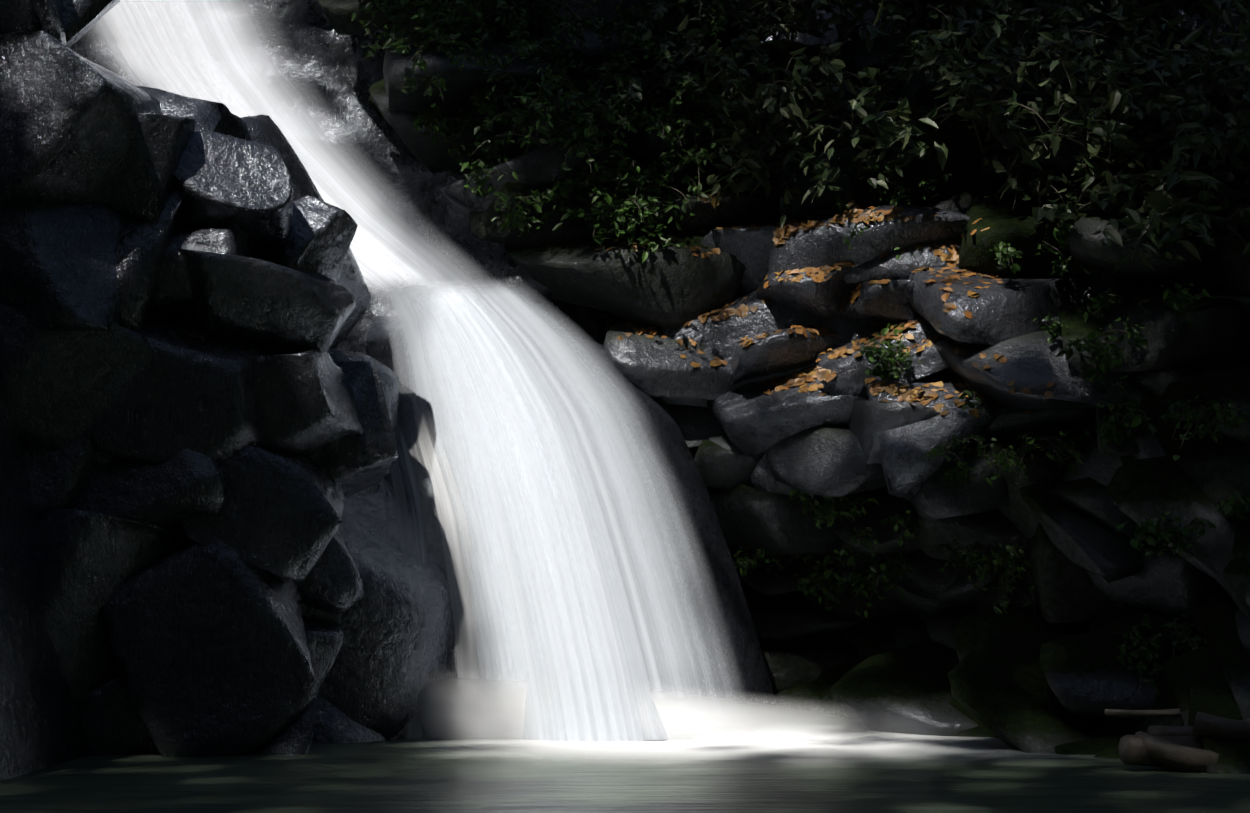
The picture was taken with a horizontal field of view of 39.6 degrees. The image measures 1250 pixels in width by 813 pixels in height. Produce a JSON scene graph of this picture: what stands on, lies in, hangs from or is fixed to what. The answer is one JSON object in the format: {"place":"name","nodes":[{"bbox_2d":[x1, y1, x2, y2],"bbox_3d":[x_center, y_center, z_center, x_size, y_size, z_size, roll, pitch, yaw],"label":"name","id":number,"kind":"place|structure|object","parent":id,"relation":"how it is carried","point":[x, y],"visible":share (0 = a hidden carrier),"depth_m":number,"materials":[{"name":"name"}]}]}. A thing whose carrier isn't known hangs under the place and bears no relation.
{"place":"outdoors","nodes":[
{"label":"outdoors","id":0,"kind":"place"},
{"bbox_2d":[0,720,1249,812],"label":"pool water","id":1,"kind":"structure","parent":0,"point":[363,777],"depth_m":11.11,"materials":[{"name":"black liquid"}]},
{"bbox_2d":[365,277,744,741],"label":"waterfall","id":2,"kind":"structure","parent":1,"relation":"in","point":[564,360],"depth_m":15.04,"materials":[{"name":"liquid"}]},
{"bbox_2d":[361,406,486,737],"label":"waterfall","id":3,"kind":"structure","parent":2,"relation":"attached to","point":[462,583],"depth_m":14.86,"materials":[{"name":"liquid"}]},
{"bbox_2d":[405,665,992,741],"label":"mist","id":4,"kind":"structure","parent":1,"relation":"on","point":[471,712],"depth_m":14.32,"materials":[{"name":"liquid"}]},
{"bbox_2d":[377,720,1102,769],"bbox_3d":[1.481,2.739,14.207,7.200,0.001,4.800,0,-6,-1],"label":"pool foam","id":5,"kind":"object","parent":1,"relation":"on","point":[727,748],"visible":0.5,"depth_m":13.64,"materials":[{"name":"liquid"}]},
{"label":"terrain ground","id":6,"kind":"structure","parent":0,"visible":0},
{"bbox_2d":[0,0,1249,780],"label":"cliff rocks","id":7,"kind":"object","parent":6,"relation":"on","point":[202,388],"visible":0.73,"depth_m":14.67,"materials":[{"name":"grey stone"}]},
{"bbox_2d":[83,0,516,304],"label":"waterfall","id":8,"kind":"structure","parent":7,"relation":"on","point":[227,30],"depth_m":17.27,"materials":[{"name":"liquid"}]},
{"bbox_2d":[351,0,1249,694],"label":"fern leaves","id":9,"kind":"object","parent":7,"relation":"on","point":[627,178],"visible":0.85,"depth_m":17.16,"materials":[{"name":"green plant"}]},
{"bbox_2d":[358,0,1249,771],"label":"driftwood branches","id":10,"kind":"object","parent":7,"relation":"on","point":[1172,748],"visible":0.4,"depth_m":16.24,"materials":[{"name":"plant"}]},
{"bbox_2d":[594,176,1053,417],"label":"fallen leaves","id":11,"kind":"object","parent":7,"relation":"on","point":[856,214],"visible":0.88,"depth_m":16.58,"materials":[{"name":"orange plant"}]},
{"bbox_2d":[610,0,1249,273],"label":"broad shrub leaves","id":12,"kind":"object","parent":7,"relation":"on","point":[902,131],"visible":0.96,"depth_m":16.09,"materials":[{"name":"green plant"}]}
]}

